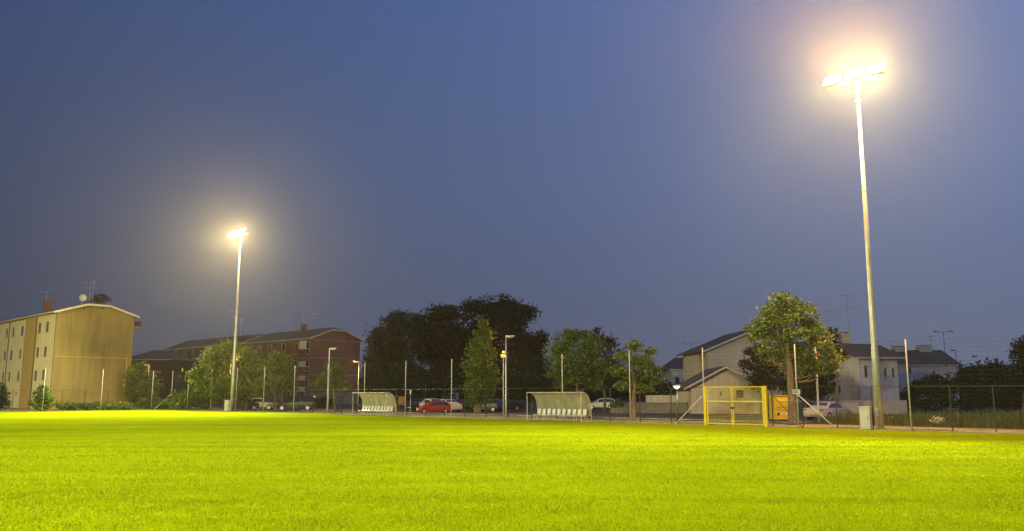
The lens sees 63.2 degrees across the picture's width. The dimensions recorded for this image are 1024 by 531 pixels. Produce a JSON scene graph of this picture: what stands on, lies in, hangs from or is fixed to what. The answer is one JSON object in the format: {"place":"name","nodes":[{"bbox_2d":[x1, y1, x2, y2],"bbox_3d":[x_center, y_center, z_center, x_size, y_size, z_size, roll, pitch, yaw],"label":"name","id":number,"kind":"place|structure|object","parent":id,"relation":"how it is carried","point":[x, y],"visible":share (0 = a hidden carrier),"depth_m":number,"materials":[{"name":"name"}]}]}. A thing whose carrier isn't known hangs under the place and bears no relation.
{"place":"outdoors","nodes":[
{"label":"outdoors","id":0,"kind":"place"},
{"bbox_2d":[0,281,141,408],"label":"apartment block","id":1,"kind":"structure","parent":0,"point":[94,338],"depth_m":115.46,"materials":[{"name":"beige paint"}]},
{"bbox_2d":[8,350,13,360],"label":"window","id":2,"kind":"structure","parent":1,"relation":"in","point":[11,353],"depth_m":123.85,"materials":[{"name":"white paint"}]},
{"bbox_2d":[18,349,21,359],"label":"window","id":3,"kind":"structure","parent":1,"relation":"in","point":[20,350],"depth_m":120.83,"materials":[{"name":"black glass"}]},
{"bbox_2d":[19,325,24,336],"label":"window","id":4,"kind":"structure","parent":1,"relation":"in","point":[22,328],"depth_m":121.45,"materials":[{"name":"white glass"}]},
{"bbox_2d":[34,370,37,380],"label":"window","id":5,"kind":"structure","parent":1,"relation":"in","point":[35,371],"depth_m":115.06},
{"bbox_2d":[36,347,39,357],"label":"window","id":6,"kind":"structure","parent":1,"relation":"in","point":[37,348],"depth_m":115.57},
{"bbox_2d":[37,322,41,333],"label":"window","id":7,"kind":"structure","parent":1,"relation":"in","point":[40,323],"depth_m":116.05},
{"bbox_2d":[41,369,44,380],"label":"window","id":8,"kind":"structure","parent":1,"relation":"in","point":[43,370],"depth_m":112.93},
{"bbox_2d":[43,346,47,356],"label":"window","id":9,"kind":"structure","parent":1,"relation":"in","point":[45,347],"depth_m":113.40,"materials":[{"name":"glass"}]},
{"bbox_2d":[45,321,49,332],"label":"window","id":10,"kind":"structure","parent":1,"relation":"in","point":[47,322],"depth_m":113.88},
{"bbox_2d":[129,350,199,403],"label":"house","id":11,"kind":"structure","parent":0,"point":[167,364],"depth_m":160.25,"materials":[{"name":"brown tile"}]},
{"bbox_2d":[163,312,264,402],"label":"apartment block","id":12,"kind":"structure","parent":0,"point":[190,348],"depth_m":191.24,"materials":[{"name":"brown tile"}]},
{"bbox_2d":[243,310,364,403],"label":"apartment block","id":13,"kind":"structure","parent":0,"point":[311,347],"depth_m":161.89,"materials":[{"name":"red brick"}]},
{"bbox_2d":[268,345,271,355],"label":"window","id":14,"kind":"structure","parent":13,"relation":"in","point":[270,346],"depth_m":167.61,"materials":[{"name":"grey glass"}]},
{"bbox_2d":[281,390,290,401],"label":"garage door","id":15,"kind":"structure","parent":13,"relation":"in","point":[288,392],"depth_m":161.53,"materials":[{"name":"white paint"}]},
{"bbox_2d":[294,343,297,354],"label":"window","id":16,"kind":"structure","parent":13,"relation":"in","point":[296,344],"depth_m":160.82,"materials":[{"name":"grey glass"}]},
{"bbox_2d":[305,377,307,387],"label":"window","id":17,"kind":"structure","parent":13,"relation":"in","point":[306,380],"depth_m":157.09,"materials":[{"name":"black glass"}]},
{"bbox_2d":[305,360,308,370],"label":"window","id":18,"kind":"structure","parent":13,"relation":"in","point":[307,361],"depth_m":157.59,"materials":[{"name":"grey glass"}]},
{"bbox_2d":[306,342,309,353],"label":"window","id":19,"kind":"structure","parent":13,"relation":"in","point":[307,343],"depth_m":158.15,"materials":[{"name":"grey glass"}]},
{"bbox_2d":[428,368,458,400],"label":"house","id":20,"kind":"structure","parent":0,"point":[456,397],"depth_m":136.51,"materials":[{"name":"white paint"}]},
{"bbox_2d":[0,397,1020,428],"bbox_3d":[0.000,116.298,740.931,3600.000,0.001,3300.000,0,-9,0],"label":"ground","id":21,"kind":"structure","parent":0,"point":[136,408],"depth_m":107.38,"materials":[{"name":"soil"}]},
{"bbox_2d":[0,382,11,410],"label":"dark shrub","id":22,"kind":"object","parent":21,"relation":"on","point":[3,393],"visible":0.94,"depth_m":98.67,"materials":[{"name":"green plant"}]},
{"bbox_2d":[27,383,57,410],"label":"leafy shrub","id":23,"kind":"object","parent":21,"relation":"on","point":[47,401],"visible":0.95,"depth_m":97.53,"materials":[{"name":"green plant"}]},
{"bbox_2d":[0,390,170,411],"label":"fence","id":24,"kind":"object","parent":21,"relation":"on","point":[88,399],"visible":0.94,"depth_m":100.75,"materials":[{"name":"grey metal"}]},
{"bbox_2d":[55,400,137,409],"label":"hedge","id":25,"kind":"object","parent":21,"relation":"on","point":[121,405],"visible":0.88,"depth_m":102.30,"materials":[{"name":"green plant"}]},
{"bbox_2d":[87,294,112,303],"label":"umbrella pine","id":26,"kind":"object","parent":21,"relation":"on","point":[103,298],"visible":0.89,"depth_m":165.94,"materials":[{"name":"green plant"}]},
{"bbox_2d":[118,360,163,407],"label":"dark tree","id":27,"kind":"object","parent":21,"relation":"on","point":[141,367],"visible":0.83,"depth_m":116.18,"materials":[{"name":"green plant"}]},
{"bbox_2d":[136,398,174,408],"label":"hedge","id":28,"kind":"object","parent":21,"relation":"on","point":[142,402],"visible":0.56,"depth_m":110.14,"materials":[{"name":"green plant"}]},
{"bbox_2d":[158,388,213,409],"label":"broad shrub","id":29,"kind":"object","parent":21,"relation":"on","point":[180,402],"visible":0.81,"depth_m":106.00,"materials":[{"name":"green plant"}]},
{"bbox_2d":[179,337,247,409],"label":"round crowned tree","id":30,"kind":"object","parent":21,"relation":"on","point":[198,377],"visible":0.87,"depth_m":101.83,"materials":[{"name":"green plant"}]},
{"bbox_2d":[224,343,267,410],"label":"leafy tree","id":31,"kind":"object","parent":21,"relation":"on","point":[249,359],"visible":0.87,"depth_m":99.68,"materials":[{"name":"green plant"}]},
{"bbox_2d":[248,350,298,410],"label":"leafy tree","id":32,"kind":"object","parent":21,"relation":"on","point":[277,357],"visible":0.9,"depth_m":98.05,"materials":[{"name":"green plant"}]},
{"bbox_2d":[310,358,351,411],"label":"young tree","id":33,"kind":"object","parent":21,"relation":"on","point":[335,368],"visible":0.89,"depth_m":93.98,"materials":[{"name":"green plant"}]},
{"bbox_2d":[354,308,437,405],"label":"dark tree","id":34,"kind":"object","parent":21,"relation":"on","point":[383,345],"visible":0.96,"depth_m":121.04,"materials":[{"name":"green plant"}]},
{"bbox_2d":[402,301,474,399],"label":"dark tree","id":35,"kind":"object","parent":21,"relation":"on","point":[445,335],"visible":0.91,"depth_m":125.82,"materials":[{"name":"green plant"}]},
{"bbox_2d":[456,315,502,413],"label":"columnar tree","id":36,"kind":"object","parent":21,"relation":"on","point":[480,370],"visible":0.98,"depth_m":84.68,"materials":[{"name":"green plant"}]},
{"bbox_2d":[174,407,809,423],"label":"road kerb","id":37,"kind":"structure","parent":21,"relation":"on","point":[568,416],"depth_m":68.75,"materials":[{"name":"concrete"}]},
{"bbox_2d":[453,292,542,399],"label":"dark tree","id":38,"kind":"object","parent":21,"relation":"on","point":[506,317],"visible":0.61,"depth_m":130.14,"materials":[{"name":"green plant"}]},
{"bbox_2d":[498,324,555,407],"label":"dark tree","id":39,"kind":"object","parent":21,"relation":"on","point":[530,349],"visible":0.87,"depth_m":116.15,"materials":[{"name":"green plant"}]},
{"bbox_2d":[542,328,613,391],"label":"round crowned tree","id":40,"kind":"object","parent":21,"relation":"on","point":[585,351],"visible":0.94,"depth_m":78.76,"materials":[{"name":"green plant"}]},
{"bbox_2d":[176,409,1023,433],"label":"pitch kerb","id":41,"kind":"structure","parent":21,"relation":"on","point":[661,423],"depth_m":55.03,"materials":[{"name":"concrete"}]},
{"bbox_2d":[581,326,625,410],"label":"dark tree","id":42,"kind":"object","parent":21,"relation":"on","point":[609,382],"visible":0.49,"depth_m":95.86,"materials":[{"name":"green plant"}]},
{"bbox_2d":[608,338,667,419],"bbox_3d":[9.617,8.807,64.428,4.938,6.333,3.373,0,-9,0],"label":"open crowned tree","id":43,"kind":"object","parent":21,"relation":"on","point":[646,363],"visible":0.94,"depth_m":64.23,"materials":[{"name":"green plant"}]},
{"bbox_2d":[359,355,1021,400],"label":"distant woods","id":44,"kind":"object","parent":21,"relation":"on","point":[616,393],"visible":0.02,"depth_m":256.96,"materials":[{"name":"green plant"}]},
{"bbox_2d":[737,342,785,413],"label":"purple tree","id":45,"kind":"object","parent":21,"relation":"on","point":[757,379],"visible":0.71,"depth_m":82.54,"materials":[{"name":"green plant"}]},
{"bbox_2d":[741,291,845,424],"bbox_3d":[18.534,6.085,54.992,6.876,8.836,3.840,0,-9,0],"label":"broad tree","id":46,"kind":"object","parent":21,"relation":"on","point":[809,330],"visible":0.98,"depth_m":54.60,"materials":[{"name":"green plant"}]},
{"bbox_2d":[768,350,842,407],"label":"dark tree","id":47,"kind":"object","parent":21,"relation":"on","point":[822,387],"visible":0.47,"depth_m":78.69,"materials":[{"name":"green plant"}]},
{"bbox_2d":[822,326,848,402],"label":"purple tree","id":48,"kind":"object","parent":21,"relation":"on","point":[835,341],"visible":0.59,"depth_m":77.34,"materials":[{"name":"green plant"}]},
{"bbox_2d":[810,407,1023,428],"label":"tall dry grass","id":49,"kind":"structure","parent":21,"relation":"on","point":[962,421],"depth_m":52.76,"materials":[{"name":"plant"}]},
{"bbox_2d":[899,371,960,410],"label":"dark tree","id":50,"kind":"object","parent":21,"relation":"on","point":[934,391],"visible":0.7,"depth_m":98.15,"materials":[{"name":"green plant"}]},
{"bbox_2d":[929,416,944,425],"bbox_3d":[25.874,9.505,50.663,0.985,0.709,0.652,0,-9,0],"label":"flowering weed","id":51,"kind":"object","parent":21,"relation":"on","point":[938,421],"visible":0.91,"depth_m":50.62,"materials":[{"name":"white plant"}]},
{"bbox_2d":[933,331,953,351],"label":"street lamp","id":52,"kind":"object","parent":21,"relation":"on","point":[943,336],"visible":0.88,"depth_m":124.80,"materials":[{"name":"metal"}]},
{"bbox_2d":[901,395,1021,411],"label":"garden hedge","id":53,"kind":"object","parent":21,"relation":"on","point":[963,405],"visible":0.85,"depth_m":90.41,"materials":[{"name":"green plant"}]},
{"bbox_2d":[946,357,1013,411],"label":"dark tree","id":54,"kind":"object","parent":21,"relation":"on","point":[988,384],"visible":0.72,"depth_m":90.64,"materials":[{"name":"green plant"}]},
{"bbox_2d":[993,335,1023,412],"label":"edge tree","id":55,"kind":"object","parent":21,"relation":"on","point":[1018,351],"visible":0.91,"depth_m":77.08,"materials":[{"name":"green plant"}]},
{"bbox_2d":[0,409,1023,530],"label":"pitch","id":56,"kind":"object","parent":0,"point":[101,418],"visible":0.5,"depth_m":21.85,"materials":[{"name":"green plant"}]},
{"bbox_2d":[0,368,170,410],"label":"tall net fence","id":57,"kind":"object","parent":56,"relation":"on","point":[83,381],"visible":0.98,"depth_m":99.97,"materials":[{"name":"metal"}]},
{"bbox_2d":[224,400,231,410],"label":"electric cabinet","id":58,"kind":"object","parent":56,"relation":"on","point":[227,405],"visible":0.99,"depth_m":95.56,"materials":[{"name":"metal"}]},
{"bbox_2d":[228,228,247,410],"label":"floodlight mast","id":59,"kind":"object","parent":56,"relation":"on","point":[238,233],"visible":0.91,"depth_m":98.13,"materials":[{"name":"metal"}]},
{"bbox_2d":[352,392,396,415],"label":"dugout","id":60,"kind":"object","parent":56,"relation":"on","point":[379,402],"visible":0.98,"depth_m":76.96,"materials":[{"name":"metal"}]},
{"bbox_2d":[526,392,591,421],"bbox_3d":[3.419,10.412,61.395,5.316,2.136,1.251,-8,-12,43],"label":"dugout","id":61,"kind":"object","parent":56,"relation":"on","point":[563,404],"visible":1,"depth_m":61.58,"materials":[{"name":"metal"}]},
{"bbox_2d":[170,335,1023,430],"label":"tall net fence","id":62,"kind":"object","parent":56,"relation":"on","point":[702,367],"visible":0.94,"depth_m":57.91,"materials":[{"name":"metal"}]},
{"bbox_2d":[703,386,767,426],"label":"yellow gate","id":63,"kind":"structure","parent":62,"relation":"attached to","point":[732,395],"depth_m":52.34,"materials":[{"name":"metal"}]},
{"bbox_2d":[792,389,799,393],"bbox_3d":[16.947,7.527,49.588,0.480,0.280,0.017,-8,-12,43],"label":"sign plate","id":64,"kind":"object","parent":62,"relation":"attached to","point":[795,391],"visible":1,"depth_m":49.59,"materials":[{"name":"white plastic"}]},
{"bbox_2d":[858,406,872,429],"bbox_3d":[19.842,8.562,46.661,0.630,1.300,0.520,-6,-11,35],"label":"electric cabinet","id":65,"kind":"object","parent":56,"relation":"on","point":[865,413],"visible":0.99,"depth_m":46.48,"materials":[{"name":"metal"}]},
{"bbox_2d":[0,0,1023,378],"label":"sky","id":66,"kind":"structure","parent":0,"point":[650,172],"materials":[{"name":"blue"}]},
{"bbox_2d":[214,406,831,423],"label":"road","id":67,"kind":"structure","parent":0,"point":[723,417],"depth_m":77.43,"materials":[{"name":"grey asphalt"}]},
{"bbox_2d":[223,399,259,409],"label":"parked car","id":68,"kind":"object","parent":67,"relation":"on","point":[255,404],"visible":0.47,"depth_m":102.05,"materials":[{"name":"grey paint"}]},
{"bbox_2d":[242,398,277,409],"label":"parked car","id":69,"kind":"object","parent":67,"relation":"on","point":[268,405],"visible":0.47,"depth_m":102.63,"materials":[{"name":"beige paint"}]},
{"bbox_2d":[276,395,316,410],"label":"parked car","id":70,"kind":"object","parent":67,"relation":"on","point":[280,406],"visible":0.76,"depth_m":99.34,"materials":[{"name":"black paint"}]},
{"bbox_2d":[316,396,332,407],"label":"dark shrub","id":71,"kind":"object","parent":67,"relation":"on","point":[320,404],"visible":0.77,"depth_m":118.00,"materials":[{"name":"green plant"}]},
{"bbox_2d":[353,361,359,406],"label":"street lamp","id":72,"kind":"object","parent":67,"relation":"on","point":[358,384],"visible":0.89,"depth_m":108.82,"materials":[{"name":"metal"}]},
{"bbox_2d":[398,396,404,404],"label":"notice board","id":73,"kind":"object","parent":67,"relation":"on","point":[401,400],"visible":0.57,"depth_m":98.63,"materials":[{"name":"paint"}]},
{"bbox_2d":[403,398,423,410],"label":"parked car","id":74,"kind":"object","parent":67,"relation":"on","point":[415,405],"visible":0.49,"depth_m":95.47,"materials":[{"name":"black paint"}]},
{"bbox_2d":[419,398,439,406],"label":"parked car","id":75,"kind":"object","parent":67,"relation":"on","point":[427,401],"visible":0.17,"depth_m":94.03,"materials":[{"name":"grey paint"}]},
{"bbox_2d":[416,401,450,412],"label":"parked car","id":76,"kind":"object","parent":67,"relation":"on","point":[435,406],"visible":0.81,"depth_m":84.39,"materials":[{"name":"red paint"}]},
{"bbox_2d":[441,399,462,411],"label":"parked car","id":77,"kind":"object","parent":67,"relation":"on","point":[455,405],"visible":0.23,"depth_m":92.21,"materials":[{"name":"grey paint"}]},
{"bbox_2d":[450,399,471,411],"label":"parked car","id":78,"kind":"object","parent":67,"relation":"on","point":[461,401],"visible":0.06,"depth_m":94.92,"materials":[{"name":"black paint"}]},
{"bbox_2d":[470,398,504,411],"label":"parked car","id":79,"kind":"object","parent":67,"relation":"on","point":[496,404],"visible":0.47,"depth_m":92.59,"materials":[{"name":"grey paint"}]},
{"bbox_2d":[504,399,524,410],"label":"parked car","id":80,"kind":"object","parent":67,"relation":"on","point":[512,405],"visible":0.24,"depth_m":96.81,"materials":[{"name":"black paint"}]},
{"bbox_2d":[611,398,624,413],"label":"ivy bush","id":81,"kind":"object","parent":67,"relation":"on","point":[622,404],"visible":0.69,"depth_m":81.77,"materials":[{"name":"green plant"}]},
{"bbox_2d":[768,395,787,420],"bbox_3d":[19.958,10.617,61.979,1.220,1.910,1.295,1,-9,-6],"label":"donation container","id":82,"kind":"object","parent":67,"relation":"on","point":[779,408],"visible":0.77,"depth_m":61.52,"materials":[{"name":"yellow metal"}]},
{"bbox_2d":[814,340,825,423],"bbox_3d":[21.032,7.846,56.464,0.836,5.705,0.400,0,-9,0],"label":"street lamp","id":83,"kind":"object","parent":67,"relation":"on","point":[818,407],"visible":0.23,"depth_m":56.27,"materials":[{"name":"metal"}]},
{"bbox_2d":[803,401,852,419],"bbox_3d":[24.462,11.213,64.258,4.474,1.415,2.140,7,-11,-37],"label":"parked car","id":84,"kind":"object","parent":67,"relation":"on","point":[828,405],"visible":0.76,"depth_m":63.23,"materials":[{"name":"grey paint"}]},
{"bbox_2d":[201,409,1023,432],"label":"gravel path","id":85,"kind":"structure","parent":0,"point":[892,427],"depth_m":58.59,"materials":[{"name":"gravel"}]},
{"bbox_2d":[327,348,336,411],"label":"street lamp","id":86,"kind":"object","parent":85,"relation":"on","point":[328,376],"visible":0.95,"depth_m":91.15,"materials":[{"name":"metal"}]},
{"bbox_2d":[505,335,513,416],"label":"street lamp","id":87,"kind":"object","parent":85,"relation":"on","point":[510,336],"visible":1,"depth_m":73.40,"materials":[{"name":"metal"}]},
{"bbox_2d":[173,385,1023,431],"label":"fence","id":88,"kind":"object","parent":85,"relation":"on","point":[670,394],"visible":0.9,"depth_m":58.37,"materials":[{"name":"grey metal"}]},
{"bbox_2d":[192,408,1022,432],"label":"verge grass","id":89,"kind":"structure","parent":85,"relation":"on","point":[998,427],"depth_m":58.51,"materials":[{"name":"green plant"}]},
{"bbox_2d":[672,384,681,420],"bbox_3d":[11.367,9.493,57.222,0.663,2.680,0.680,0,-9,0],"label":"street lamp","id":90,"kind":"object","parent":85,"relation":"on","point":[676,386],"visible":0.91,"depth_m":57.19,"materials":[{"name":"grey metal"}]},
{"bbox_2d":[823,62,886,428],"bbox_3d":[20.854,-1.246,48.916,3.640,21.374,1.041,-8,-12,43],"label":"floodlight mast","id":91,"kind":"object","parent":85,"relation":"on","point":[854,76],"visible":0.95,"depth_m":48.94,"materials":[{"name":"metal"}]},
{"bbox_2d":[329,404,1012,416],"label":"parking area","id":92,"kind":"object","parent":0,"point":[599,410],"depth_m":95.00,"materials":[{"name":"asphalt"}]},
{"bbox_2d":[591,398,614,409],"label":"parked car","id":93,"kind":"object","parent":92,"relation":"on","point":[595,404],"visible":0.56,"depth_m":106.75,"materials":[{"name":"grey paint"}]},
{"bbox_2d":[659,379,682,399],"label":"garden hedge","id":94,"kind":"object","parent":92,"relation":"on","point":[666,388],"visible":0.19,"depth_m":96.77,"materials":[{"name":"green plant"}]},
{"bbox_2d":[609,395,815,412],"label":"garden wall","id":95,"kind":"structure","parent":92,"relation":"on","point":[663,401],"depth_m":86.79,"materials":[{"name":"concrete"}]},
{"bbox_2d":[807,295,852,401],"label":"house","id":96,"kind":"structure","parent":92,"relation":"on","point":[844,384],"depth_m":91.34,"materials":[{"name":"white paint"}]},
{"bbox_2d":[831,400,907,413],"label":"garden wall","id":97,"kind":"structure","parent":92,"relation":"on","point":[890,406],"depth_m":82.84,"materials":[{"name":"white paint"}]},
{"bbox_2d":[838,344,905,399],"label":"house","id":98,"kind":"structure","parent":92,"relation":"on","point":[856,354],"depth_m":89.59,"materials":[{"name":"white paint"}]},
{"bbox_2d":[863,365,868,377],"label":"window","id":99,"kind":"structure","parent":98,"relation":"in","point":[865,366],"depth_m":89.36,"materials":[{"name":"black glass"}]},
{"bbox_2d":[883,367,887,377],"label":"window","id":100,"kind":"structure","parent":98,"relation":"in","point":[884,368],"depth_m":89.58,"materials":[{"name":"black glass"}]},
{"bbox_2d":[891,367,895,377],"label":"window","id":101,"kind":"structure","parent":98,"relation":"in","point":[892,368],"depth_m":89.64,"materials":[{"name":"black glass"}]},
{"bbox_2d":[660,358,683,401],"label":"house","id":102,"kind":"structure","parent":0,"point":[671,370],"depth_m":127.86,"materials":[{"name":"white paint"}]},
{"bbox_2d":[671,366,768,413],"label":"garage house","id":103,"kind":"structure","parent":0,"point":[733,379],"depth_m":84.84,"materials":[{"name":"grey tile"}]},
{"bbox_2d":[735,389,743,397],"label":"window","id":104,"kind":"structure","parent":103,"relation":"in","point":[737,392],"depth_m":84.73,"materials":[{"name":"white paint"}]},
{"bbox_2d":[676,329,804,401],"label":"house","id":105,"kind":"structure","parent":0,"point":[723,344],"depth_m":103.94,"materials":[{"name":"grey tile"}]},
{"bbox_2d":[890,336,961,408],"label":"house","id":106,"kind":"structure","parent":0,"point":[931,360],"depth_m":115.06,"materials":[{"name":"white paint"}]},
{"bbox_2d":[908,366,911,373],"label":"window","id":107,"kind":"structure","parent":106,"relation":"in","point":[909,367],"depth_m":114.99,"materials":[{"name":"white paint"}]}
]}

